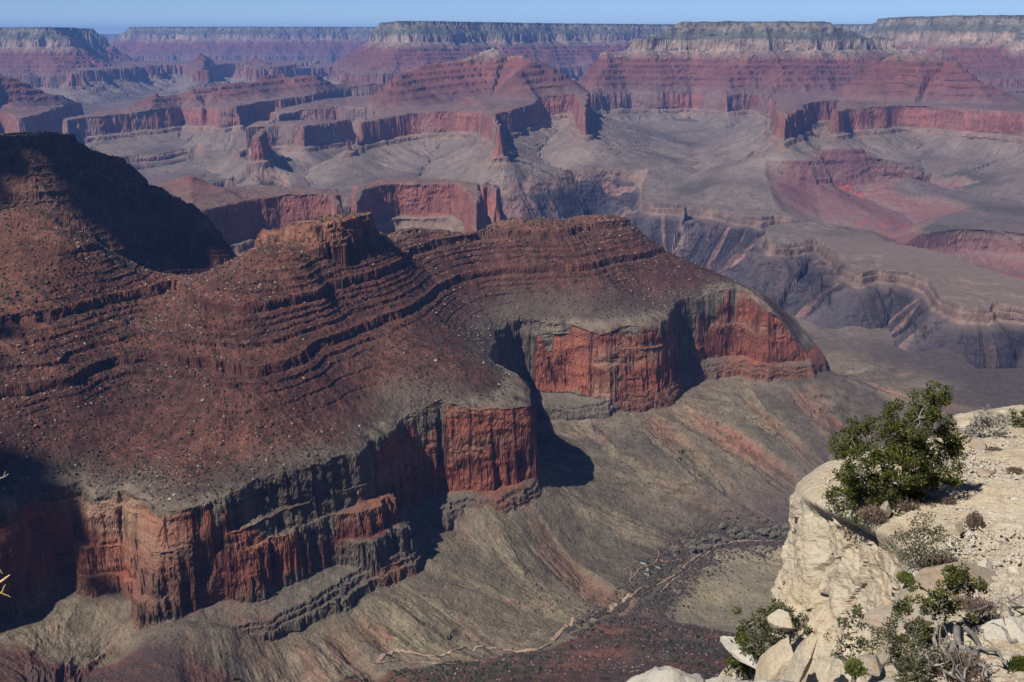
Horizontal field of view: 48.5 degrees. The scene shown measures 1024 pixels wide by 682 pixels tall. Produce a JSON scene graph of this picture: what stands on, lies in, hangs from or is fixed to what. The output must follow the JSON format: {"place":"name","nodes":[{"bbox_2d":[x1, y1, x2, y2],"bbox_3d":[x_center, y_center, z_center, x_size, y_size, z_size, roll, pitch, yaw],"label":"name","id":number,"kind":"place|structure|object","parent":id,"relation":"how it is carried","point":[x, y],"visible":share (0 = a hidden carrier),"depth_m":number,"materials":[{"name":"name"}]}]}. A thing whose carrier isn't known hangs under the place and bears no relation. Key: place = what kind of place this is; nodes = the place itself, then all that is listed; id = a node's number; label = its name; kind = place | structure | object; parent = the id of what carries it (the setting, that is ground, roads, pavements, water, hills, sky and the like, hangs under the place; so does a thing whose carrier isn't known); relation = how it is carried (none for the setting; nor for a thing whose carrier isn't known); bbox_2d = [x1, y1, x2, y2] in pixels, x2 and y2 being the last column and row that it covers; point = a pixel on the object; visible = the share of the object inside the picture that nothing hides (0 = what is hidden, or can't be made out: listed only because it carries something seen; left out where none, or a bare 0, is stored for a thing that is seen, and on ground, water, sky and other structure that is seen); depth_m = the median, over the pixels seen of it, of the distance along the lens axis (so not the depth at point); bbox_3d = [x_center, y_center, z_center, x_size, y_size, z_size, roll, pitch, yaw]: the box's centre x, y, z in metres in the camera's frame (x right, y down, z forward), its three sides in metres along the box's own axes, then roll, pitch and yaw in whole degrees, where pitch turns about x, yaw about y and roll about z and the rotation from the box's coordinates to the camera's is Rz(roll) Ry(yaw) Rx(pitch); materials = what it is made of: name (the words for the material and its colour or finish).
{"place":"outdoors","nodes":[
{"label":"outdoors","id":0,"kind":"place"},
{"bbox_2d":[0,569,9,596],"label":"dead twigs","id":1,"kind":"object","parent":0,"point":[2,580],"visible":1,"depth_m":5.71,"materials":[{"name":"beige wood"}]},
{"bbox_2d":[0,74,84,132],"bbox_3d":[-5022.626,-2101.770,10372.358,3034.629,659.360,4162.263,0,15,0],"label":"butte","id":2,"kind":"object","parent":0,"point":[25,107],"visible":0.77,"depth_m":10246.81,"materials":[{"name":"red stone"}]},
{"bbox_2d":[0,27,139,90],"bbox_3d":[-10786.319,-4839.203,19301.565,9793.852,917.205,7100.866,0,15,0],"label":"mesa","id":3,"kind":"structure","parent":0,"point":[43,58],"depth_m":16497.30,"materials":[{"name":"stone"}]},
{"bbox_2d":[100,34,118,43],"bbox_3d":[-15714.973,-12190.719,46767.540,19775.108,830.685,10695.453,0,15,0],"label":"canyon rim","id":4,"kind":"object","parent":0,"point":[111,38],"visible":0.04,"depth_m":42488.46,"materials":[{"name":"blue"}]},
{"bbox_2d":[43,53,318,104],"bbox_3d":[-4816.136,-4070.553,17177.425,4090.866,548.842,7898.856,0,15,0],"label":"butte","id":5,"kind":"object","parent":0,"point":[90,84],"visible":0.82,"depth_m":16165.88,"materials":[{"name":"stone"}]},
{"bbox_2d":[62,74,382,151],"bbox_3d":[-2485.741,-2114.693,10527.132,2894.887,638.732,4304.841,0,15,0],"label":"butte","id":6,"kind":"object","parent":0,"point":[220,117],"visible":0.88,"depth_m":10063.57,"materials":[{"name":"red stone"}]},
{"bbox_2d":[109,27,376,62],"bbox_3d":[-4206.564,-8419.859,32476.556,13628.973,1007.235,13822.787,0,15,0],"label":"canyon rim","id":7,"kind":"object","parent":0,"point":[327,44],"visible":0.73,"depth_m":26943.86,"materials":[{"name":"stone"}]},
{"bbox_2d":[158,174,342,256],"bbox_3d":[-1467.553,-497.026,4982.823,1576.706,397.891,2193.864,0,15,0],"label":"butte","id":8,"kind":"object","parent":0,"point":[241,217],"visible":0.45,"depth_m":5093.32,"materials":[{"name":"red stone"}]},
{"bbox_2d":[203,119,356,173],"bbox_3d":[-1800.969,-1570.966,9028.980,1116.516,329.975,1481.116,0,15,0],"label":"butte","id":9,"kind":"object","parent":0,"point":[315,142],"visible":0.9,"depth_m":8875.56,"materials":[{"name":"stone"}]},
{"bbox_2d":[231,60,332,82],"bbox_3d":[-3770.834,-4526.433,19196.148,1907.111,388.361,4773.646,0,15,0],"label":"butte","id":10,"kind":"object","parent":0,"point":[323,70],"visible":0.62,"depth_m":17701.64,"materials":[{"name":"purple stone"}]},
{"bbox_2d":[0,652,727,681],"bbox_3d":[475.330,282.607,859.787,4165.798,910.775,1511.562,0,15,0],"label":"hillside","id":11,"kind":"structure","parent":0,"point":[25,667],"depth_m":1647.40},
{"bbox_2d":[0,132,830,635],"bbox_3d":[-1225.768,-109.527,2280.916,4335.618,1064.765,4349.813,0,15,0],"label":"ridge","id":12,"kind":"structure","parent":0,"point":[134,558],"depth_m":2212.34,"materials":[{"name":"brown stone"}]},
{"bbox_2d":[0,131,851,681],"bbox_3d":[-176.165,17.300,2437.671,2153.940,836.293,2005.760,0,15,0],"label":"scrub","id":13,"kind":"object","parent":12,"relation":"on","point":[412,679],"visible":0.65,"depth_m":2172.13,"materials":[{"name":"green plant"}]},
{"bbox_2d":[0,131,873,681],"bbox_3d":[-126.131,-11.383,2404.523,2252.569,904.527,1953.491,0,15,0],"label":"rubble","id":14,"kind":"object","parent":12,"relation":"on","point":[310,403],"visible":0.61,"depth_m":2133.03,"materials":[{"name":"brown stone"}]},
{"bbox_2d":[349,177,491,234],"bbox_3d":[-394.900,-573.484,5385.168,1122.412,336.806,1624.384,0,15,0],"label":"butte","id":15,"kind":"object","parent":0,"point":[391,205],"visible":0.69,"depth_m":5525.64,"materials":[{"name":"red stone"}]},
{"bbox_2d":[219,48,702,195],"bbox_3d":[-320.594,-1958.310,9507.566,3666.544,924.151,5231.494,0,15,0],"label":"butte","id":16,"kind":"object","parent":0,"point":[481,118],"visible":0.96,"depth_m":8696.86,"materials":[{"name":"brown stone"}]},
{"bbox_2d":[0,339,1023,681],"bbox_3d":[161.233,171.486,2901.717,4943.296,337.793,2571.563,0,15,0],"label":"valley floor","id":17,"kind":"structure","parent":0,"point":[866,377],"depth_m":2257.79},
{"bbox_2d":[378,658,504,663],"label":"dry wash","id":18,"kind":"object","parent":17,"relation":"on","point":[430,662],"visible":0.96,"depth_m":1784.23},
{"bbox_2d":[374,642,551,662],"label":"dry wash","id":19,"kind":"object","parent":17,"relation":"on","point":[382,655],"visible":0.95,"depth_m":1834.61},
{"bbox_2d":[550,593,630,640],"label":"dry wash","id":20,"kind":"object","parent":17,"relation":"on","point":[559,632],"visible":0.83,"depth_m":1995.81},
{"bbox_2d":[629,559,683,583],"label":"trail","id":21,"kind":"object","parent":17,"relation":"on","point":[647,565],"visible":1,"depth_m":2270.96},
{"bbox_2d":[630,554,700,596],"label":"trail","id":22,"kind":"object","parent":17,"relation":"on","point":[635,591],"visible":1,"depth_m":2235.45,"materials":[{"name":"brown soil"}]},
{"bbox_2d":[672,546,678,553],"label":"cottonwood tree","id":23,"kind":"object","parent":17,"relation":"on","point":[675,550],"visible":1,"depth_m":2344.42,"materials":[{"name":"grey plant"}]},
{"bbox_2d":[564,501,790,636],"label":"creek brush","id":24,"kind":"object","parent":17,"relation":"on","point":[619,609],"visible":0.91,"depth_m":2253.51,"materials":[{"name":"grey plant"}]},
{"bbox_2d":[688,546,695,552],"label":"cottonwood tree","id":25,"kind":"object","parent":17,"relation":"on","point":[691,548],"visible":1,"depth_m":2347.78,"materials":[{"name":"grey plant"}]},
{"bbox_2d":[695,544,703,550],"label":"cottonwood tree","id":26,"kind":"object","parent":17,"relation":"on","point":[699,547],"visible":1,"depth_m":2357.41,"materials":[{"name":"grey plant"}]},
{"bbox_2d":[702,544,710,551],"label":"cottonwood tree","id":27,"kind":"object","parent":17,"relation":"on","point":[707,546],"visible":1,"depth_m":2358.58,"materials":[{"name":"grey plant"}]},
{"bbox_2d":[711,534,718,541],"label":"cottonwood tree","id":28,"kind":"object","parent":17,"relation":"on","point":[714,537],"visible":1,"depth_m":2416.08,"materials":[{"name":"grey plant"}]},
{"bbox_2d":[661,540,779,590],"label":"creek bed","id":29,"kind":"object","parent":17,"relation":"on","point":[710,550],"visible":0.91,"depth_m":2379.33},
{"bbox_2d":[756,528,766,535],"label":"cottonwood tree","id":30,"kind":"object","parent":17,"relation":"on","point":[761,531],"visible":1,"depth_m":2460.54,"materials":[{"name":"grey plant"}]},
{"bbox_2d":[770,530,775,538],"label":"cottonwood tree","id":31,"kind":"object","parent":17,"relation":"on","point":[772,534],"visible":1,"depth_m":2455.70,"materials":[{"name":"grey plant"}]},
{"bbox_2d":[0,0,1023,33],"label":"sky","id":32,"kind":"structure","parent":0,"point":[102,16],"materials":[{"name":"blue"}]},
{"bbox_2d":[78,89,1023,341],"bbox_3d":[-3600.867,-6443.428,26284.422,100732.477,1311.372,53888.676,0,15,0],"label":"canyon floor","id":33,"kind":"structure","parent":0,"point":[955,280],"depth_m":6064.47,"materials":[{"name":"grey stone"}]},
{"bbox_2d":[123,142,1023,368],"bbox_3d":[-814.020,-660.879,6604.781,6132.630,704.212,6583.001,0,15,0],"label":"river gorge","id":34,"kind":"structure","parent":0,"point":[819,283],"depth_m":5658.33,"materials":[{"name":"grey stone"}]},
{"bbox_2d":[480,182,506,222],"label":"pinnacle","id":35,"kind":"object","parent":34,"relation":"on","point":[491,195],"visible":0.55,"depth_m":6069.13,"materials":[{"name":"stone"}]},
{"bbox_2d":[327,21,871,85],"bbox_3d":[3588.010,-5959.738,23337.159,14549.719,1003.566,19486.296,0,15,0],"label":"canyon rim","id":36,"kind":"object","parent":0,"point":[387,51],"visible":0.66,"depth_m":16960.76,"materials":[{"name":"stone"}]},
{"bbox_2d":[577,21,1023,128],"bbox_3d":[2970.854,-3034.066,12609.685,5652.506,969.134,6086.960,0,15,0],"label":"mesa","id":37,"kind":"structure","parent":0,"point":[729,74],"depth_m":11204.95,"materials":[{"name":"stone"}]},
{"bbox_2d":[663,49,1023,208],"bbox_3d":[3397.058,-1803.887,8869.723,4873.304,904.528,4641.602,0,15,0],"label":"butte","id":38,"kind":"object","parent":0,"point":[929,114],"visible":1,"depth_m":8377.88,"materials":[{"name":"stone"}]},
{"bbox_2d":[746,145,1023,279],"bbox_3d":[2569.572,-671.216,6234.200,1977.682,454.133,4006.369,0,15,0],"label":"side valley","id":39,"kind":"structure","parent":0,"point":[863,188],"depth_m":7171.13,"materials":[{"name":"stone"}]},
{"bbox_2d":[754,405,1023,681],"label":"limestone outcrop","id":40,"kind":"object","parent":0,"point":[835,567],"visible":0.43,"depth_m":23.95,"materials":[{"name":"beige stone"}]},
{"bbox_2d":[718,665,755,680],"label":"boulder","id":41,"kind":"object","parent":40,"relation":"on","point":[722,674],"visible":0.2,"depth_m":29.21,"materials":[{"name":"stone"}]},
{"bbox_2d":[720,636,758,668],"bbox_3d":[5.753,7.527,27.547,1.202,0.461,1.774,25,0,-32],"label":"boulder","id":42,"kind":"object","parent":40,"relation":"on","point":[734,650],"visible":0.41,"depth_m":27.12,"materials":[{"name":"white stone"}]},
{"bbox_2d":[724,653,755,678],"bbox_3d":[5.700,7.826,28.007,0.911,1.087,1.249,14,20,42],"label":"ledge shrub","id":43,"kind":"object","parent":40,"relation":"on","point":[744,667],"visible":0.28,"depth_m":27.78,"materials":[{"name":"green plant"}]},
{"bbox_2d":[726,662,755,679],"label":"ledge shrub","id":44,"kind":"object","parent":40,"relation":"on","point":[746,676],"visible":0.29,"depth_m":28.43,"materials":[{"name":"green plant"}]},
{"bbox_2d":[729,631,757,673],"bbox_3d":[5.758,7.565,27.433,1.031,1.130,1.449,11,19,36],"label":"ledge shrub","id":45,"kind":"object","parent":40,"relation":"on","point":[734,660],"visible":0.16,"depth_m":27.27,"materials":[{"name":"green plant"}]},
{"bbox_2d":[738,629,768,658],"bbox_3d":[5.721,7.374,26.153,0.784,1.135,1.453,-6,16,-20],"label":"ledge shrub","id":46,"kind":"object","parent":40,"relation":"on","point":[754,654],"visible":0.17,"depth_m":26.31,"materials":[{"name":"green plant"}]},
{"bbox_2d":[744,616,768,647],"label":"ledge shrub","id":47,"kind":"object","parent":40,"relation":"on","point":[746,629],"visible":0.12,"depth_m":26.58,"materials":[{"name":"green plant"}]},
{"bbox_2d":[738,627,778,656],"bbox_3d":[5.815,6.867,25.442,1.580,1.196,1.153,0,15,0],"label":"ledge shrub","id":48,"kind":"object","parent":40,"relation":"on","point":[765,638],"visible":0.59,"depth_m":25.25,"materials":[{"name":"green plant"}]},
{"bbox_2d":[626,666,896,681],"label":"boulder","id":49,"kind":"object","parent":40,"relation":"on","point":[664,674],"visible":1,"depth_m":6.92,"materials":[{"name":"white stone"}]},
{"bbox_2d":[732,598,790,642],"bbox_3d":[5.810,6.407,25.930,1.635,1.200,1.130,-7,16,-24],"label":"ledge shrub","id":50,"kind":"object","parent":40,"relation":"on","point":[753,615],"visible":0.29,"depth_m":25.88,"materials":[{"name":"green plant"}]},
{"bbox_2d":[756,637,793,680],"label":"boulder","id":51,"kind":"object","parent":40,"relation":"on","point":[773,662],"visible":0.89,"depth_m":22.97,"materials":[{"name":"stone"}]},
{"bbox_2d":[767,609,794,628],"bbox_3d":[5.654,5.890,23.933,0.617,0.370,0.506,7,16,23],"label":"boulder","id":52,"kind":"object","parent":40,"relation":"on","point":[778,619],"visible":1,"depth_m":23.84,"materials":[{"name":"stone"}]},
{"bbox_2d":[754,601,812,639],"bbox_3d":[5.971,6.279,25.189,1.361,1.126,0.909,0,15,0],"label":"ledge shrub","id":53,"kind":"object","parent":40,"relation":"on","point":[790,611],"visible":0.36,"depth_m":24.99,"materials":[{"name":"green plant"}]},
{"bbox_2d":[783,633,816,681],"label":"boulder","id":54,"kind":"object","parent":40,"relation":"on","point":[799,664],"visible":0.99,"depth_m":22.03,"materials":[{"name":"stone"}]},
{"bbox_2d":[828,454,848,459],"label":"dry tuft","id":55,"kind":"object","parent":40,"relation":"on","point":[830,457],"visible":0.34,"depth_m":28.40,"materials":[{"name":"grey plant"}]},
{"bbox_2d":[823,603,869,681],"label":"juniper sapling","id":56,"kind":"object","parent":40,"relation":"on","point":[857,611],"visible":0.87,"depth_m":16.67,"materials":[{"name":"green plant"}]},
{"bbox_2d":[843,656,867,679],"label":"green tuft","id":57,"kind":"object","parent":40,"relation":"on","point":[853,667],"visible":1,"depth_m":14.59,"materials":[{"name":"green plant"}]},
{"bbox_2d":[858,653,881,676],"bbox_3d":[4.629,4.187,14.658,0.307,0.257,0.454,0,15,0],"label":"rock","id":58,"kind":"object","parent":40,"relation":"on","point":[872,663],"visible":0.97,"depth_m":14.55,"materials":[{"name":"stone"}]},
{"bbox_2d":[856,504,889,523],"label":"dry tuft","id":59,"kind":"object","parent":40,"relation":"on","point":[871,513],"visible":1,"depth_m":22.37,"materials":[{"name":"brown plant"}]},
{"bbox_2d":[880,500,891,518],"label":"rock","id":60,"kind":"object","parent":40,"relation":"on","point":[885,505],"visible":0.66,"depth_m":22.55,"materials":[{"name":"stone"}]},
{"bbox_2d":[821,380,966,523],"bbox_3d":[7.801,2.301,23.138,3.040,3.495,2.499,0,15,0],"label":"pinyon tree","id":61,"kind":"object","parent":40,"relation":"on","point":[885,484],"visible":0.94,"depth_m":22.76,"materials":[{"name":"green plant"}]},
{"bbox_2d":[860,605,935,635],"bbox_3d":[5.579,4.027,16.430,1.038,0.459,0.535,8,17,28],"label":"rock","id":62,"kind":"object","parent":40,"relation":"on","point":[876,616],"visible":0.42,"depth_m":16.37,"materials":[{"name":"stone"}]},
{"bbox_2d":[896,570,915,585],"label":"green tuft","id":63,"kind":"object","parent":40,"relation":"on","point":[904,577],"visible":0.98,"depth_m":18.35,"materials":[{"name":"green plant"}]},
{"bbox_2d":[892,494,921,512],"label":"dry tuft","id":64,"kind":"object","parent":40,"relation":"on","point":[909,504],"visible":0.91,"depth_m":22.84,"materials":[{"name":"brown plant"}]},
{"bbox_2d":[862,612,959,681],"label":"juniper shrub","id":65,"kind":"object","parent":40,"relation":"on","point":[906,674],"visible":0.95,"depth_m":14.41,"materials":[{"name":"green plant"}]},
{"bbox_2d":[907,566,919,576],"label":"rock","id":66,"kind":"object","parent":40,"relation":"on","point":[914,570],"visible":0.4,"depth_m":18.58,"materials":[{"name":"white stone"}]},
{"bbox_2d":[882,512,963,569],"bbox_3d":[6.730,3.487,18.584,1.250,1.251,1.203,0,15,0],"label":"grey green shrub","id":67,"kind":"object","parent":40,"relation":"on","point":[918,550],"visible":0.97,"depth_m":18.54,"materials":[{"name":"green plant"}]},
{"bbox_2d":[824,423,1023,681],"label":"gravel","id":68,"kind":"structure","parent":40,"relation":"on","point":[997,536],"depth_m":21.67,"materials":[{"name":"beige gravel"}]},
{"bbox_2d":[915,622,961,681],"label":"dead branch","id":69,"kind":"object","parent":68,"relation":"on","point":[939,638],"visible":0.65,"depth_m":14.45,"materials":[{"name":"grey wood"}]},
{"bbox_2d":[942,478,962,486],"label":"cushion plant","id":70,"kind":"object","parent":68,"relation":"on","point":[944,483],"visible":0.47,"depth_m":24.73,"materials":[{"name":"green plant"}]},
{"bbox_2d":[933,625,1007,681],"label":"dead branch","id":71,"kind":"object","parent":68,"relation":"on","point":[957,634],"visible":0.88,"depth_m":14.80,"materials":[{"name":"grey wood"}]},
{"bbox_2d":[963,510,984,531],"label":"dry tuft","id":72,"kind":"object","parent":68,"relation":"on","point":[973,520],"visible":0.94,"depth_m":21.37,"materials":[{"name":"brown plant"}]},
{"bbox_2d":[942,580,1023,628],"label":"dead branch","id":73,"kind":"object","parent":68,"relation":"on","point":[978,609],"visible":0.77,"depth_m":16.67,"materials":[{"name":"grey wood"}]},
{"bbox_2d":[1006,585,1016,589],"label":"rock","id":74,"kind":"object","parent":68,"relation":"on","point":[1009,587],"visible":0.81,"depth_m":17.60,"materials":[{"name":"stone"}]},
{"bbox_2d":[1007,566,1020,574],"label":"rock","id":75,"kind":"object","parent":68,"relation":"on","point":[1012,569],"visible":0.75,"depth_m":18.53,"materials":[{"name":"stone"}]},
{"bbox_2d":[920,535,932,543],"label":"rock","id":76,"kind":"object","parent":40,"relation":"on","point":[925,541],"visible":0.29,"depth_m":20.56,"materials":[{"name":"stone"}]},
{"bbox_2d":[922,518,947,533],"bbox_3d":[7.951,3.499,21.374,0.430,0.276,0.438,0,15,0],"label":"rock","id":77,"kind":"object","parent":40,"relation":"on","point":[935,523],"visible":0.41,"depth_m":21.28,"materials":[{"name":"stone"}]},
{"bbox_2d":[885,563,991,649],"bbox_3d":[5.762,3.590,15.409,1.235,1.571,0.978,8,17,28],"label":"pinyon sapling","id":78,"kind":"object","parent":40,"relation":"on","point":[955,576],"visible":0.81,"depth_m":15.35,"materials":[{"name":"green plant"}]},
{"bbox_2d":[919,553,957,568],"bbox_3d":[7.089,3.719,18.773,0.791,0.458,0.768,0,15,0],"label":"brush mound","id":79,"kind":"object","parent":40,"relation":"on","point":[945,561],"visible":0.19,"depth_m":18.78,"materials":[{"name":"plant"}]},
{"bbox_2d":[939,496,959,505],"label":"dry tuft","id":80,"kind":"object","parent":40,"relation":"on","point":[947,500],"visible":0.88,"depth_m":23.10,"materials":[{"name":"brown plant"}]},
{"bbox_2d":[930,430,970,458],"bbox_3d":[10.886,2.631,28.163,0.909,0.994,0.996,12,19,37],"label":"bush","id":81,"kind":"object","parent":40,"relation":"on","point":[964,437],"visible":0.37,"depth_m":28.18,"materials":[{"name":"green plant"}]},
{"bbox_2d":[944,537,956,549],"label":"rock","id":82,"kind":"object","parent":40,"relation":"on","point":[950,538],"visible":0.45,"depth_m":20.36,"materials":[{"name":"stone"}]},
{"bbox_2d":[941,521,962,538],"bbox_3d":[8.134,3.523,21.037,0.384,0.430,0.497,7,17,25],"label":"rock","id":83,"kind":"object","parent":40,"relation":"on","point":[955,528],"visible":0.69,"depth_m":20.84,"materials":[{"name":"stone"}]},
{"bbox_2d":[947,541,960,548],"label":"rock","id":84,"kind":"object","parent":40,"relation":"on","point":[956,543],"visible":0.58,"depth_m":20.18,"materials":[{"name":"stone"}]},
{"bbox_2d":[914,561,997,593],"bbox_3d":[7.050,3.801,18.067,1.618,0.517,0.896,-5,7,-19],"label":"rock","id":85,"kind":"object","parent":40,"relation":"on","point":[926,578],"visible":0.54,"depth_m":17.94,"materials":[{"name":"stone"}]},
{"bbox_2d":[931,647,996,681],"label":"brush mound","id":86,"kind":"object","parent":40,"relation":"on","point":[963,655],"visible":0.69,"depth_m":14.50,"materials":[{"name":"brown plant"}]},
{"bbox_2d":[956,418,974,428],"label":"rock","id":87,"kind":"object","parent":40,"relation":"on","point":[962,423],"visible":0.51,"depth_m":34.10,"materials":[{"name":"stone"}]},
{"bbox_2d":[948,594,999,616],"bbox_3d":[6.817,3.945,16.809,0.847,0.322,0.853,0,15,0],"label":"brush mound","id":88,"kind":"object","parent":40,"relation":"on","point":[965,602],"visible":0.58,"depth_m":16.80,"materials":[{"name":"brown plant"}]},
{"bbox_2d":[967,437,986,452],"bbox_3d":[11.975,2.723,29.194,0.544,0.464,0.389,14,20,41],"label":"rock","id":89,"kind":"object","parent":40,"relation":"on","point":[978,444],"visible":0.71,"depth_m":29.08,"materials":[{"name":"stone"}]},
{"bbox_2d":[977,558,991,569],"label":"rock","id":90,"kind":"object","parent":40,"relation":"on","point":[985,562],"visible":0.38,"depth_m":18.66,"materials":[{"name":"stone"}]},
{"bbox_2d":[979,651,989,657],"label":"rock","id":91,"kind":"object","parent":40,"relation":"on","point":[983,653],"visible":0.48,"depth_m":14.94,"materials":[{"name":"white stone"}]},
{"bbox_2d":[976,468,994,477],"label":"rock","id":92,"kind":"object","parent":40,"relation":"on","point":[980,471],"visible":0.9,"depth_m":25.78,"materials":[{"name":"stone"}]},
{"bbox_2d":[965,610,1006,628],"bbox_3d":[6.818,4.023,15.920,0.875,0.320,0.927,0,15,0],"label":"brush mound","id":93,"kind":"object","parent":40,"relation":"on","point":[984,618],"visible":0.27,"depth_m":16.08,"materials":[{"name":"green plant"}]},
{"bbox_2d":[952,404,1022,439],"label":"bare bush","id":94,"kind":"object","parent":40,"relation":"on","point":[976,427],"visible":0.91,"depth_m":30.86,"materials":[{"name":"plant"}]},
{"bbox_2d":[984,446,1003,452],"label":"dry tuft","id":95,"kind":"object","parent":40,"relation":"on","point":[992,448],"visible":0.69,"depth_m":28.75,"materials":[{"name":"brown plant"}]},
{"bbox_2d":[972,616,1023,642],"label":"rock","id":96,"kind":"object","parent":40,"relation":"on","point":[1014,626],"visible":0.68,"depth_m":15.46,"materials":[{"name":"white stone"}]},
{"bbox_2d":[975,585,1023,643],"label":"dead branch","id":97,"kind":"object","parent":40,"relation":"on","point":[1015,641],"visible":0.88,"depth_m":15.69,"materials":[{"name":"grey wood"}]},
{"bbox_2d":[995,409,1009,412],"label":"rock","id":98,"kind":"object","parent":40,"relation":"on","point":[1003,410],"visible":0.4,"depth_m":38.12,"materials":[{"name":"white stone"}]},
{"bbox_2d":[1004,466,1023,474],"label":"dry tuft","id":99,"kind":"object","parent":40,"relation":"on","point":[1016,470],"visible":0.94,"depth_m":26.01,"materials":[{"name":"brown plant"}]},
{"bbox_2d":[1005,653,1023,672],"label":"green tuft","id":100,"kind":"object","parent":40,"relation":"on","point":[1015,663],"visible":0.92,"depth_m":14.47,"materials":[{"name":"green plant"}]},
{"bbox_2d":[1006,408,1023,427],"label":"green bush","id":101,"kind":"object","parent":40,"relation":"on","point":[1018,420],"visible":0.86,"depth_m":32.66,"materials":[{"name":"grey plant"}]},
{"bbox_2d":[864,15,1023,87],"bbox_3d":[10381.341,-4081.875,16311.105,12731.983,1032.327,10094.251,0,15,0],"label":"canyon rim","id":102,"kind":"object","parent":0,"point":[980,44],"visible":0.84,"depth_m":12622.80,"materials":[{"name":"grey stone"}]},
{"bbox_2d":[871,28,1023,67],"bbox_3d":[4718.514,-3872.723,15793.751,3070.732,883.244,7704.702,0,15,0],"label":"mesa","id":103,"kind":"structure","parent":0,"point":[1016,47],"depth_m":12432.02,"materials":[{"name":"red stone"}]}
]}

